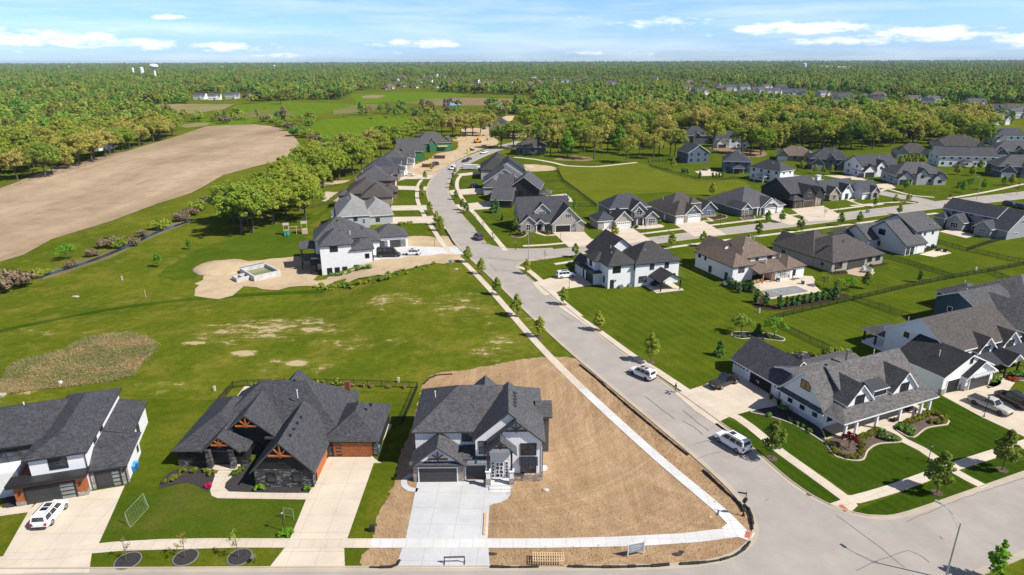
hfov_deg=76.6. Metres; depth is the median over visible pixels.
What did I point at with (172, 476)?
shrub
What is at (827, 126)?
oak tree
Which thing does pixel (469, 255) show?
street tree
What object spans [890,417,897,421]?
garden chair
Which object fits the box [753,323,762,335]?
conifer tree
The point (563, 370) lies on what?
sidewalk
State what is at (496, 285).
street tree
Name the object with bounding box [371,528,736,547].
sidewalk
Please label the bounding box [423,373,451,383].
silt sock
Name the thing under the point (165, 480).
shrub
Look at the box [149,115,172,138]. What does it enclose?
oak tree
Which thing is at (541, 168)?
bare soil
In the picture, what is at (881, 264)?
planting bed
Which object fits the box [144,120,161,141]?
oak tree
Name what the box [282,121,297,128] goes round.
thicket bush
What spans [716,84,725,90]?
house
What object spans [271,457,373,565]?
driveway
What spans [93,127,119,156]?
oak tree
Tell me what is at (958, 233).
patio
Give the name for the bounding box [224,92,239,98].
house
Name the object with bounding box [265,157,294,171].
oak tree
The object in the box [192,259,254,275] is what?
earth mound
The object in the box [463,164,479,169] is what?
trailer
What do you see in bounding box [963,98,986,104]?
house
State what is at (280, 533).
shrub
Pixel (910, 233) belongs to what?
house
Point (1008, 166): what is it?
house
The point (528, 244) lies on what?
street light
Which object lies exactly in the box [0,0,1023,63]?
sky
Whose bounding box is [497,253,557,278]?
road
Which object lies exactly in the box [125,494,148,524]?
football goal
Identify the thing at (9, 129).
oak tree
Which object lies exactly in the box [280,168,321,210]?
oak tree
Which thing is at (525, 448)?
window
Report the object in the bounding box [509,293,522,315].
street tree
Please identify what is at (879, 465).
lawn
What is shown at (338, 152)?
oak tree
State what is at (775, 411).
planting bed
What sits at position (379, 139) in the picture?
oak tree
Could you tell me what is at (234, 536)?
sapling
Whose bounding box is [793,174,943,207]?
road
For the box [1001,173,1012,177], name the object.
garage door
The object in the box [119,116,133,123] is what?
oak tree
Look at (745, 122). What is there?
oak tree
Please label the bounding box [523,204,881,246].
sidewalk
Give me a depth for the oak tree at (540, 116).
484.16 m
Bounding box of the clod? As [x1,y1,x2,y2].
[672,552,681,555]
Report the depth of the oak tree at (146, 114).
482.59 m
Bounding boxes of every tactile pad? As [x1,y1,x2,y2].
[744,531,750,537]
[838,504,847,511]
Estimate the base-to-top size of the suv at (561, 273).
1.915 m
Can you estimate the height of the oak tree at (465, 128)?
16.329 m
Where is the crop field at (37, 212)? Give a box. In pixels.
[0,124,298,261]
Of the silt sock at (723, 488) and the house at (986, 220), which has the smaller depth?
the silt sock at (723, 488)
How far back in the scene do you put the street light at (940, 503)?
67.44 m
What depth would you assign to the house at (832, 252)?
173.09 m
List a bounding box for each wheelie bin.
[131,464,135,472]
[133,460,138,468]
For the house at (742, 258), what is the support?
on the lawn at (690, 325)
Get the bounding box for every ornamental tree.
[53,242,75,259]
[731,313,754,332]
[762,316,789,335]
[815,274,831,285]
[833,277,848,287]
[841,431,861,447]
[845,277,857,287]
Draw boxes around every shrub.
[162,478,170,483]
[168,474,175,480]
[178,467,187,472]
[190,467,198,472]
[207,469,217,475]
[253,483,265,490]
[277,530,284,536]
[283,530,289,536]
[286,527,294,532]
[303,484,310,490]
[329,378,339,384]
[335,379,343,384]
[776,403,788,410]
[826,346,837,350]
[834,347,843,351]
[878,428,887,433]
[890,434,898,440]
[894,424,903,430]
[905,426,916,431]
[924,409,934,414]
[933,410,941,415]
[1007,370,1019,375]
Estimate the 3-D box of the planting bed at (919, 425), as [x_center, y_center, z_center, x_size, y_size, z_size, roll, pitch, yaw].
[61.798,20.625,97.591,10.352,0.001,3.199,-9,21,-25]
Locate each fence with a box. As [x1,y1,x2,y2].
[2,147,132,186]
[219,378,417,424]
[301,201,335,208]
[556,165,596,205]
[650,164,745,180]
[768,317,835,348]
[769,261,1023,318]
[853,295,915,319]
[884,254,952,276]
[938,236,1004,250]
[966,247,1023,262]
[987,268,1009,277]
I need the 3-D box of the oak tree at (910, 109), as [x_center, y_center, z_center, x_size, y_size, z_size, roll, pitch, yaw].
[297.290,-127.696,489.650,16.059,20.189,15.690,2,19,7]
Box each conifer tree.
[713,340,725,357]
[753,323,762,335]
[861,271,872,288]
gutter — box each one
[86,446,758,572]
[426,141,685,446]
[447,146,511,229]
[479,240,552,248]
[516,256,554,278]
[549,294,730,431]
[576,198,1022,254]
[651,192,1019,237]
[752,448,1023,519]
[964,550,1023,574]
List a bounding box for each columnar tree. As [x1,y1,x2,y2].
[917,267,924,281]
[988,539,1013,574]
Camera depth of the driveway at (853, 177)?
304.08 m
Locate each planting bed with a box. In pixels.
[2,496,16,507]
[159,467,214,490]
[225,463,309,492]
[512,232,526,236]
[540,231,552,234]
[632,224,662,228]
[708,215,726,218]
[722,280,755,293]
[732,332,783,339]
[741,215,754,219]
[752,404,824,441]
[753,294,848,309]
[827,431,901,459]
[829,270,847,273]
[869,262,887,266]
[897,414,947,436]
[1005,373,1023,379]
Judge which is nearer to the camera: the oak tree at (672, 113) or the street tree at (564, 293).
the street tree at (564, 293)
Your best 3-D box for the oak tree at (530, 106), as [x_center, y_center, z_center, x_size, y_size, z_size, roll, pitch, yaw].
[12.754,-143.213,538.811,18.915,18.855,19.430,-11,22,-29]
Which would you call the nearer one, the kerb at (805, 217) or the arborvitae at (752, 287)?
the arborvitae at (752, 287)
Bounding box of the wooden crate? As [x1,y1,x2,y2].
[533,552,564,565]
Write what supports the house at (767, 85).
on the ground at (420, 325)
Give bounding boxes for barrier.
[444,556,464,564]
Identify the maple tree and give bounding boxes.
[58,144,73,168]
[135,122,148,143]
[560,131,575,156]
[609,124,625,152]
[773,133,783,148]
[782,133,790,147]
[829,135,837,147]
[840,129,853,149]
[897,155,904,163]
[898,129,907,142]
[905,155,911,161]
[912,155,919,161]
[913,124,924,142]
[920,155,926,161]
[954,164,961,173]
[969,165,976,175]
[977,159,983,168]
[1008,173,1016,184]
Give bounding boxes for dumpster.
[422,163,433,166]
[434,155,444,157]
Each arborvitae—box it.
[489,202,495,212]
[494,199,500,212]
[728,278,733,287]
[732,280,737,289]
[737,283,742,292]
[741,281,746,290]
[745,282,749,291]
[750,283,754,292]
[753,289,760,302]
[762,292,770,306]
[777,295,783,308]
[784,296,790,306]
[789,295,796,305]
[795,294,801,304]
[801,294,808,303]
[809,292,814,302]
[814,291,820,300]
[821,290,826,299]
[826,288,832,299]
[831,284,840,298]
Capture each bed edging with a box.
[113,552,141,569]
[172,548,198,566]
[227,548,252,565]
[731,331,784,340]
[750,403,825,442]
[825,430,903,460]
[895,415,949,437]
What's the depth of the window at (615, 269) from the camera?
155.19 m
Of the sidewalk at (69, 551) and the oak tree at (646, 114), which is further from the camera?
the oak tree at (646, 114)
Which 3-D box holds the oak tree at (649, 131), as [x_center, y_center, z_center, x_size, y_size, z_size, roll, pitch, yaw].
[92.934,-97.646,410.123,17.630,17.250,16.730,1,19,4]
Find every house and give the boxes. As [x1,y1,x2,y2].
[0,387,147,506]
[82,142,114,150]
[172,369,391,486]
[193,92,207,99]
[207,92,221,99]
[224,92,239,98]
[242,91,252,97]
[299,216,408,274]
[331,193,393,227]
[337,177,397,204]
[353,165,398,185]
[361,156,407,177]
[381,85,390,89]
[383,149,415,168]
[396,81,405,86]
[396,138,424,160]
[409,375,552,491]
[416,132,451,151]
[480,151,525,178]
[483,163,520,194]
[485,117,507,129]
[490,170,551,207]
[502,116,514,121]
[513,195,585,231]
[515,137,546,153]
[573,229,683,292]
[588,193,659,228]
[647,192,717,223]
[677,142,709,162]
[679,126,709,143]
[694,88,707,93]
[694,235,807,282]
[704,186,785,216]
[709,83,720,87]
[713,130,747,147]
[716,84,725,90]
[721,150,751,173]
[725,85,736,90]
[730,336,939,439]
[740,84,750,89]
[749,159,794,182]
[755,87,766,93]
[761,84,772,87]
[761,175,825,207]
[766,88,778,93]
[771,230,885,271]
[775,145,811,161]
[776,85,787,88]
[782,88,796,94]
[796,89,806,94]
[807,147,848,170]
[814,175,880,200]
[815,90,830,96]
[827,210,942,255]
[832,91,847,98]
[837,92,853,99]
[843,154,897,177]
[862,303,1023,394]
[870,90,886,97]
[872,95,886,100]
[880,162,947,184]
[891,143,929,158]
[903,94,921,99]
[921,95,931,100]
[926,95,943,102]
[927,147,998,166]
[929,135,985,149]
[932,197,1023,239]
[932,274,1023,342]
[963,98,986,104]
[983,128,1023,143]
[985,140,1023,157]
[985,154,1023,177]
[986,103,1007,111]
[995,113,1011,124]
[1000,103,1020,108]
[1006,107,1023,117]
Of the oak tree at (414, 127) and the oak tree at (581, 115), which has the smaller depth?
the oak tree at (414, 127)
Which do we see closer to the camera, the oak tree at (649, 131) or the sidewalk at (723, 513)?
the sidewalk at (723, 513)
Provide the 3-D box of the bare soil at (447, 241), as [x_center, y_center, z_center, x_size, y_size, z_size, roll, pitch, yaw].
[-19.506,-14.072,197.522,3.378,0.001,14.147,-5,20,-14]
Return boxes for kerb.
[0,447,753,568]
[426,141,682,446]
[448,145,515,228]
[481,240,543,248]
[518,256,557,277]
[540,285,731,429]
[577,198,1023,254]
[584,191,1023,245]
[752,446,1023,515]
[979,556,1023,574]
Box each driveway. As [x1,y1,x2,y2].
[0,486,123,573]
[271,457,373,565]
[374,246,462,259]
[391,205,429,210]
[391,216,433,223]
[395,480,489,567]
[397,186,426,189]
[399,175,432,180]
[449,188,483,194]
[456,201,490,210]
[458,171,479,175]
[533,273,601,294]
[553,232,590,246]
[602,228,649,242]
[675,221,724,235]
[675,374,776,423]
[762,212,802,224]
[792,206,839,220]
[825,175,865,179]
[876,183,895,188]
[942,386,1023,435]
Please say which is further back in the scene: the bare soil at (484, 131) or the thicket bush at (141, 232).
the bare soil at (484, 131)
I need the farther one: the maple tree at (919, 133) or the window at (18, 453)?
the maple tree at (919, 133)
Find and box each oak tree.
[0,125,29,136]
[0,137,15,167]
[0,143,8,170]
[0,148,8,173]
[0,149,31,179]
[4,129,39,146]
[8,143,33,171]
[12,124,35,132]
[22,142,61,176]
[27,125,51,138]
[32,136,47,143]
[36,154,62,172]
[40,135,61,163]
[43,117,73,131]
[44,125,58,133]
[56,133,95,165]
[57,126,83,137]
[70,128,108,161]
[72,121,94,128]
[81,138,103,159]
[82,117,102,125]
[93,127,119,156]
[94,125,106,131]
[95,117,122,127]
[99,119,118,127]
[105,128,120,153]
[108,126,134,149]
[108,130,124,152]
[112,119,132,144]
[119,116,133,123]
[125,127,138,147]
[127,124,150,145]
[128,114,140,122]
[139,109,163,134]
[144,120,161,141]
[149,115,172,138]
[149,119,169,140]
[159,109,182,130]
[161,112,183,135]
[204,179,239,222]
[210,184,266,234]
[221,185,275,232]
[222,181,261,224]
[236,177,265,214]
[249,184,268,221]
[250,171,265,179]
[253,177,284,214]
[259,170,292,208]
[259,181,293,223]
[263,165,285,174]
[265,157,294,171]
[267,178,291,214]
[273,163,299,169]
[278,163,317,203]
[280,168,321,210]
[281,154,300,163]
[283,178,325,219]
[288,144,311,160]
[299,164,326,184]
[301,149,343,187]
[303,139,320,146]
[303,144,316,151]
[307,146,328,156]
[308,164,332,185]
[317,144,350,182]
[331,133,350,147]
[335,137,370,175]
[337,152,350,179]
[338,131,357,139]
[344,151,357,175]
[348,145,373,169]
[352,133,366,139]
[355,137,377,163]
[361,127,379,138]
[371,131,391,156]
[375,124,394,148]
[384,125,405,148]
[396,123,413,136]
[403,120,420,136]
[407,117,418,135]
[416,120,427,134]
[418,115,430,124]
[425,116,440,131]
[434,113,447,135]
[441,116,461,136]
[450,112,470,136]
[458,114,476,135]
[463,113,483,135]
[477,113,487,132]
[479,112,498,135]
[489,124,510,147]
[500,120,526,148]
[511,115,526,124]
[514,108,538,138]
[516,103,537,114]
[523,123,540,137]
[524,108,539,121]
[525,121,549,154]
[535,104,544,111]
[537,112,547,120]
[539,125,562,155]
[540,105,558,114]
[540,113,563,139]
[547,119,567,146]
[551,125,570,152]
[554,112,566,119]
[557,103,574,114]
[560,112,574,118]
[563,116,577,136]
[565,122,582,147]
[567,117,594,147]
[570,106,583,115]
[573,124,593,152]
[576,110,589,115]
[576,113,590,117]
[582,125,607,158]
[585,110,604,122]
[587,101,608,111]
[589,100,606,110]
[591,115,613,148]
[596,104,614,118]
[599,123,616,151]
[610,108,625,119]
[614,111,631,128]
[615,110,634,127]
[617,134,638,162]
[618,111,646,129]
[621,98,641,108]
[623,102,638,111]
[623,123,641,149]
[632,129,649,155]
[634,107,648,114]
[635,109,644,116]
[641,99,654,105]
[643,103,659,109]
[644,111,657,126]
[644,132,663,158]
[645,115,661,126]
[645,122,659,145]
[646,101,667,109]
[652,113,678,148]
[652,126,666,154]
[654,105,674,117]
[656,99,668,106]
[662,129,681,155]
[663,127,688,156]
[666,107,677,115]
[668,101,686,118]
[674,103,689,127]
[675,115,690,129]
[679,110,691,129]
[683,109,712,126]
[689,99,707,109]
[689,104,711,113]
[701,119,725,149]
[702,107,714,131]
[708,111,731,123]
[714,112,741,129]
[715,106,732,113]
[720,118,738,129]
[721,99,731,107]
[729,124,752,152]
[730,102,742,109]
[731,105,753,121]
[741,121,751,129]
[742,122,762,153]
[747,103,762,115]
[747,111,768,126]
[749,127,777,154]
[755,110,781,144]
[757,101,765,107]
[761,104,775,110]
[765,101,776,106]
[769,121,791,148]
[771,103,785,111]
[776,103,803,115]
[776,111,795,123]
[782,120,801,144]
[789,128,805,145]
[790,101,806,109]
[792,117,814,146]
[799,108,820,121]
[801,119,823,148]
[801,132,818,148]
[808,128,834,148]
[809,105,826,117]
[815,121,836,147]
[819,113,846,142]
[826,107,840,113]
[832,122,855,148]
[835,106,861,115]
[837,111,869,125]
[843,119,864,148]
[854,122,876,149]
[861,103,880,113]
[863,100,881,110]
[863,109,871,114]
[863,114,877,125]
[864,132,879,145]
[865,117,890,149]
[876,127,887,144]
[877,106,895,120]
[881,104,898,109]
[881,128,902,146]
[884,108,911,138]
[885,114,908,144]
[897,104,917,111]
[899,111,919,142]
[901,126,917,139]
[908,112,932,142]
[916,104,935,112]
[923,120,943,142]
[924,115,937,138]
[925,109,942,137]
[934,109,950,122]
[937,128,954,137]
[942,108,973,125]
[942,122,957,132]
[949,112,969,128]
[951,103,970,110]
[958,122,974,134]
[959,115,980,134]
[963,106,985,120]
[966,103,996,119]
[967,121,999,140]
[969,120,993,140]
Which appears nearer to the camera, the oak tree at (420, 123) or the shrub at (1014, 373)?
the shrub at (1014, 373)
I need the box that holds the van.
[376,247,400,257]
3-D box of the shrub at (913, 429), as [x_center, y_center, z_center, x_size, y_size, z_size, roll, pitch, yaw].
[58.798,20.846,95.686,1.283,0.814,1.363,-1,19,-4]
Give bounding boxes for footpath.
[0,504,32,515]
[210,471,308,498]
[371,424,391,462]
[401,473,417,491]
[490,492,509,504]
[514,157,637,166]
[882,428,938,459]
[952,470,987,488]
[988,376,1014,389]
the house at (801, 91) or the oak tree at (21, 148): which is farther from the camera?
the house at (801, 91)
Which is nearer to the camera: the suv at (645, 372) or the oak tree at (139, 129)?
the suv at (645, 372)
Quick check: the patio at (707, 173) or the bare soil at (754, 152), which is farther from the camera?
the bare soil at (754, 152)
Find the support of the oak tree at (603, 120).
on the ground at (420, 325)
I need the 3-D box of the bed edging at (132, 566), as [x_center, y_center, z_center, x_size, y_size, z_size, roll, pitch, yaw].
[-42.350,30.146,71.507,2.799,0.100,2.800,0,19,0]
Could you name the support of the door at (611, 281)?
in the house at (609, 260)
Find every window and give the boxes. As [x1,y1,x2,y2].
[0,445,31,463]
[47,457,68,469]
[184,452,197,458]
[244,436,264,450]
[266,472,275,481]
[278,459,284,463]
[292,472,301,481]
[330,246,337,251]
[461,433,472,441]
[478,441,486,453]
[520,443,536,455]
[520,466,535,472]
[613,266,620,272]
[638,276,646,282]
[648,218,654,222]
[738,267,744,272]
[776,270,790,278]
[800,378,810,391]
[835,262,842,268]
[855,394,865,404]
[874,389,886,396]
[878,228,885,234]
[899,381,909,392]
[903,331,909,338]
[947,306,952,311]
[950,222,958,227]
[978,228,985,234]
[981,345,990,353]
[1005,339,1014,347]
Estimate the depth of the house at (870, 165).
304.60 m
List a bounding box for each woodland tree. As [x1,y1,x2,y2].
[179,109,188,117]
[213,110,222,115]
[230,106,243,113]
[273,110,279,119]
[279,106,287,119]
[304,110,316,117]
[364,105,368,114]
[397,99,405,104]
[403,108,411,114]
[419,98,424,110]
[422,106,432,113]
[443,105,451,113]
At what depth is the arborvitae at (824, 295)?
147.86 m
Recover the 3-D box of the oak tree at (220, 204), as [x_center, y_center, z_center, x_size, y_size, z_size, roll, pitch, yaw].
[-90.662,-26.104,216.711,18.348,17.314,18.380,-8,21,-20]
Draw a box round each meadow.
[179,101,356,125]
[350,92,466,103]
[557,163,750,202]
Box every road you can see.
[0,439,1023,574]
[428,141,726,445]
[457,234,546,252]
[484,192,1023,261]
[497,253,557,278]
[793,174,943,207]
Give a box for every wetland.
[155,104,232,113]
[176,123,208,127]
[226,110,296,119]
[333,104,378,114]
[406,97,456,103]
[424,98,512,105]
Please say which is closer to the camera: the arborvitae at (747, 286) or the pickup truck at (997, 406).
the pickup truck at (997, 406)
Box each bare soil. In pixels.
[194,253,460,298]
[320,180,349,185]
[360,356,751,565]
[407,135,498,175]
[407,236,441,246]
[440,236,454,246]
[461,128,528,136]
[523,164,556,170]
[552,156,592,160]
[707,145,767,156]
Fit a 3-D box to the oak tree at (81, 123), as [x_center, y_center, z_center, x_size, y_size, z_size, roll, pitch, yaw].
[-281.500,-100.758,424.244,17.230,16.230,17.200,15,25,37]
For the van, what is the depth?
180.90 m
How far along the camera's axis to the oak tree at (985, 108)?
484.58 m
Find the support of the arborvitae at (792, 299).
on the planting bed at (760, 303)
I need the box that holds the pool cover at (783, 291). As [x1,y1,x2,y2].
[762,286,806,296]
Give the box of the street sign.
[738,491,747,516]
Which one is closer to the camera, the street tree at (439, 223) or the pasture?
the street tree at (439, 223)
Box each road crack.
[838,516,904,567]
[856,550,928,570]
[906,478,1023,521]
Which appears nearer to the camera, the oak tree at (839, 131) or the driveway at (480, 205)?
the driveway at (480, 205)
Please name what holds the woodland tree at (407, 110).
on the pasture
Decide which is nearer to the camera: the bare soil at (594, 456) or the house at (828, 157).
the bare soil at (594, 456)
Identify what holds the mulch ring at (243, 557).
in the bed edging at (242, 563)
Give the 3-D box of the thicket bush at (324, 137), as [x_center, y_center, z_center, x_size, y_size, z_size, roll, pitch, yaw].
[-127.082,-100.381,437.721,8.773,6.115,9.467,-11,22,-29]
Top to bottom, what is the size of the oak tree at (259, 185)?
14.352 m
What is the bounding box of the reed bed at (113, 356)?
[0,332,156,392]
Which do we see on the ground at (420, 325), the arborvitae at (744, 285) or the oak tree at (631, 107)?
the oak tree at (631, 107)
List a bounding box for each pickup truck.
[709,372,739,389]
[967,393,1013,415]
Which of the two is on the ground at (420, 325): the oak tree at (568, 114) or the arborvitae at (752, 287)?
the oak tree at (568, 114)
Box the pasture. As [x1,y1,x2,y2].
[310,115,410,140]
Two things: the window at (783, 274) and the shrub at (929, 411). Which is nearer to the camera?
the shrub at (929, 411)
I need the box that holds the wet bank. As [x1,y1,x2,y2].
[42,217,192,278]
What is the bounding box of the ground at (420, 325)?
[0,65,1023,574]
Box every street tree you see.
[153,252,161,266]
[185,238,191,247]
[419,187,424,197]
[426,201,432,210]
[433,211,439,221]
[436,216,444,227]
[459,198,464,206]
[463,202,468,212]
[463,245,472,258]
[476,258,485,273]
[492,277,501,289]
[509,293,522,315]
[511,217,519,230]
[522,259,530,270]
[534,316,545,332]
[558,287,568,303]
[572,243,578,256]
[593,310,604,329]
[611,223,618,233]
[643,332,660,361]
[668,232,676,243]
[670,158,675,166]
[699,231,707,239]
[709,182,716,192]
[755,221,763,236]
[761,419,787,457]
[764,210,771,222]
[778,210,785,222]
[797,216,804,227]
[799,160,804,169]
[837,212,845,225]
[856,211,863,220]
[892,194,898,201]
[896,204,902,212]
[903,178,909,189]
[923,450,956,492]
[961,181,967,189]
[981,179,988,188]
[992,429,1023,469]
[1001,176,1007,185]
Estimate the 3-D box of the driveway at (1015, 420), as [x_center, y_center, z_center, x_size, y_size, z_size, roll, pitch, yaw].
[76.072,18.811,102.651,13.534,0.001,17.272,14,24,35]
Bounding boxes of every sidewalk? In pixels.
[0,538,370,566]
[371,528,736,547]
[415,178,627,435]
[455,173,507,250]
[516,266,582,315]
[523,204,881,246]
[554,213,938,264]
[559,306,846,499]
[578,388,745,529]
[722,522,754,539]
[831,499,857,512]
[844,439,1023,502]
[851,201,913,205]
[888,189,934,197]
[949,184,1023,198]
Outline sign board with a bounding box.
[627,540,644,557]
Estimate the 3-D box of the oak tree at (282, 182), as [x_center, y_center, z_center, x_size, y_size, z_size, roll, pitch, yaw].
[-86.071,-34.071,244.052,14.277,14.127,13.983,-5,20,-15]
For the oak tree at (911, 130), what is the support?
on the lawn at (499, 228)
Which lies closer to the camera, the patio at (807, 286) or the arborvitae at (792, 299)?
the arborvitae at (792, 299)
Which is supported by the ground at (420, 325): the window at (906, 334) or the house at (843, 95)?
the house at (843, 95)
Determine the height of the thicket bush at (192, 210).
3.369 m
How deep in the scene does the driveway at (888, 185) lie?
280.03 m
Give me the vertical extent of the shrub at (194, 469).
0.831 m
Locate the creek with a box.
[35,219,192,277]
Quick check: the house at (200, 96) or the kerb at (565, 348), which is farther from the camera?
the house at (200, 96)
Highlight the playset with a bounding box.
[282,221,307,235]
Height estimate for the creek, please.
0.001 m
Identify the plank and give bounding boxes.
[483,512,486,534]
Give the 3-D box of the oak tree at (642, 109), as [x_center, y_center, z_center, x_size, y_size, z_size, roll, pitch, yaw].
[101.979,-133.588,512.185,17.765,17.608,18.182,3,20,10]
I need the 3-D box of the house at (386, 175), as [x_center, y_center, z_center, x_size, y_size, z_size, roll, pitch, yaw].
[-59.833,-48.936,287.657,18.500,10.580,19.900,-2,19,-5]
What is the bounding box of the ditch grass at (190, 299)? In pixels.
[0,282,357,331]
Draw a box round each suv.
[30,499,67,528]
[403,248,420,255]
[470,183,480,187]
[473,233,483,239]
[555,269,575,278]
[629,364,656,380]
[714,430,751,453]
[994,389,1023,409]
[1002,200,1015,206]
[1014,203,1023,209]
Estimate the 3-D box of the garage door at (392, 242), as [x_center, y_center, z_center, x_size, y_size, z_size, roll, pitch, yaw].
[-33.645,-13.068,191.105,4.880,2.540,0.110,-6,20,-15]
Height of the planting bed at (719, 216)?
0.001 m
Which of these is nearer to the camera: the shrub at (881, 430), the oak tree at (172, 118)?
the shrub at (881, 430)
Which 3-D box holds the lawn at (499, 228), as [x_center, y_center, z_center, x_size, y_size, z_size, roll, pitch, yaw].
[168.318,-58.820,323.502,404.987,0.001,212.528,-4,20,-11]
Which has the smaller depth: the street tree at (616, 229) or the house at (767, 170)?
the street tree at (616, 229)
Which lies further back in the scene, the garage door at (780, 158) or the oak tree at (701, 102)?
the oak tree at (701, 102)
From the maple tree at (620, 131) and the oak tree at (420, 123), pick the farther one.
the oak tree at (420, 123)
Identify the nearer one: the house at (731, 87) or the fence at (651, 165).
the fence at (651, 165)
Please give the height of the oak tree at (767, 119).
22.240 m
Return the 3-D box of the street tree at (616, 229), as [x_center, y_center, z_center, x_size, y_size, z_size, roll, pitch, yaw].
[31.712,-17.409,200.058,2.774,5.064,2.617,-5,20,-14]
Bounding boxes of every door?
[23,480,78,504]
[94,468,123,488]
[316,448,327,479]
[332,442,373,456]
[379,240,387,246]
[389,238,405,246]
[418,467,457,481]
[465,464,486,478]
[495,461,503,477]
[555,225,570,231]
[586,271,592,284]
[604,222,611,228]
[610,280,613,288]
[616,221,630,228]
[676,216,683,223]
[687,215,700,222]
[718,144,726,147]
[733,362,745,378]
[748,372,772,392]
[764,207,775,214]
[777,156,786,160]
[777,206,782,211]
[795,201,801,207]
[803,200,813,206]
[812,165,822,169]
[865,172,874,177]
[899,180,911,184]
[945,377,960,392]
[967,374,990,390]
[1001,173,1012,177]
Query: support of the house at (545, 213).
on the lawn at (499, 228)
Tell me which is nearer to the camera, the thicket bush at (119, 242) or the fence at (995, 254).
the fence at (995, 254)
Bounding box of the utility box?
[369,524,374,531]
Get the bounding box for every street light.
[519,228,528,259]
[935,499,960,574]
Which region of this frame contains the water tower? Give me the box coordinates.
[149,64,157,75]
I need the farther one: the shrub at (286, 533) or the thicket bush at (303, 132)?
the thicket bush at (303, 132)
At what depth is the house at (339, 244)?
179.05 m
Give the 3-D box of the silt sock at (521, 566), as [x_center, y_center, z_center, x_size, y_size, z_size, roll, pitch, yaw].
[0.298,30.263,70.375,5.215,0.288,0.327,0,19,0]
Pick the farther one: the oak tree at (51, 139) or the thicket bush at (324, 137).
the thicket bush at (324, 137)
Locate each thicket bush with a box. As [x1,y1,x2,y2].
[0,267,36,288]
[0,268,8,284]
[30,267,45,277]
[41,268,53,273]
[62,259,77,266]
[83,248,100,255]
[96,235,120,246]
[109,236,128,247]
[122,235,140,245]
[134,229,149,236]
[147,218,171,228]
[171,211,190,219]
[185,207,200,214]
[188,199,208,209]
[189,112,203,120]
[198,195,210,200]
[208,114,221,119]
[217,115,230,121]
[259,115,267,120]
[274,120,285,125]
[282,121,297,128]
[286,125,304,134]
[296,128,314,135]
[300,117,315,124]
[305,133,320,139]
[317,134,330,141]
[320,141,334,148]
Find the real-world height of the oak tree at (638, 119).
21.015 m
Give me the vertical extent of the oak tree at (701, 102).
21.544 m
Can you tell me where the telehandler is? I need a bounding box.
[474,134,484,142]
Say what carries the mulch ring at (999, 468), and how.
on the lawn at (986, 472)
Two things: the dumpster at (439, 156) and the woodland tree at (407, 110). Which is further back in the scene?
the woodland tree at (407, 110)
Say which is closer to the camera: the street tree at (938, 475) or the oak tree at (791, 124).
the street tree at (938, 475)
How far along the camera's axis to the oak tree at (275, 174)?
249.60 m
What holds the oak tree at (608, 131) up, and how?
on the lawn at (499, 228)
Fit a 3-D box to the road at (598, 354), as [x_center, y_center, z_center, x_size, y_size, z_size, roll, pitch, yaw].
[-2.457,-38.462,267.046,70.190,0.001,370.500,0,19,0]
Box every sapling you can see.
[120,537,130,559]
[173,532,186,557]
[226,528,239,556]
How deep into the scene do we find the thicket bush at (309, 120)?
551.18 m
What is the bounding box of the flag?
[910,408,916,416]
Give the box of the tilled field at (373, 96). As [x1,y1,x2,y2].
[362,95,385,97]
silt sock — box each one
[370,559,400,567]
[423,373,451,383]
[491,565,538,567]
[568,562,669,567]
[579,364,688,454]
[680,540,750,564]
[702,469,743,511]
[743,503,753,529]
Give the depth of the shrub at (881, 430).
94.81 m
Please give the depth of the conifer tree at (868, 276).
154.44 m
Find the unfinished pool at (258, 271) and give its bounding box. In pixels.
[232,262,280,281]
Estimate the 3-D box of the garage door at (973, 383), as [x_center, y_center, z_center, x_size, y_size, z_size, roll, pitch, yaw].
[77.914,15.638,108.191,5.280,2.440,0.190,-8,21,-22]
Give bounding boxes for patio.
[322,191,338,201]
[695,169,720,175]
[755,277,820,298]
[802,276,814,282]
[846,267,874,275]
[920,249,949,256]
[939,229,975,237]
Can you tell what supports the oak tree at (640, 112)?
on the ground at (420, 325)
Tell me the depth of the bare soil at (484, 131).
495.53 m
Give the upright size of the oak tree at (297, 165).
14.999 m
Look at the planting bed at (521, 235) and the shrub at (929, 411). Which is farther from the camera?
the planting bed at (521, 235)
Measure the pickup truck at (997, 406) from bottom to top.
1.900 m
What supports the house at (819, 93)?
on the ground at (420, 325)
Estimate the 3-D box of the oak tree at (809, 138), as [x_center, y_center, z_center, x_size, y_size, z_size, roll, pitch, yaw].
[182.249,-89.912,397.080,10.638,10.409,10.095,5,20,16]
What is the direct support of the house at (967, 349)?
on the lawn at (690, 325)
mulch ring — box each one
[114,552,140,568]
[173,549,197,564]
[228,549,251,564]
[766,455,777,460]
[930,489,943,495]
[995,466,1008,472]
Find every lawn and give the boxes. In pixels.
[0,391,420,566]
[99,484,304,542]
[158,201,337,279]
[389,178,447,238]
[449,137,1023,247]
[521,199,1023,511]
[716,418,839,502]
[737,411,931,494]
[855,474,974,514]
[909,397,1023,461]
[964,449,1023,483]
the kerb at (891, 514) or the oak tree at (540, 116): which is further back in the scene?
the oak tree at (540, 116)
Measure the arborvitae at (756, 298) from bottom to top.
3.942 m

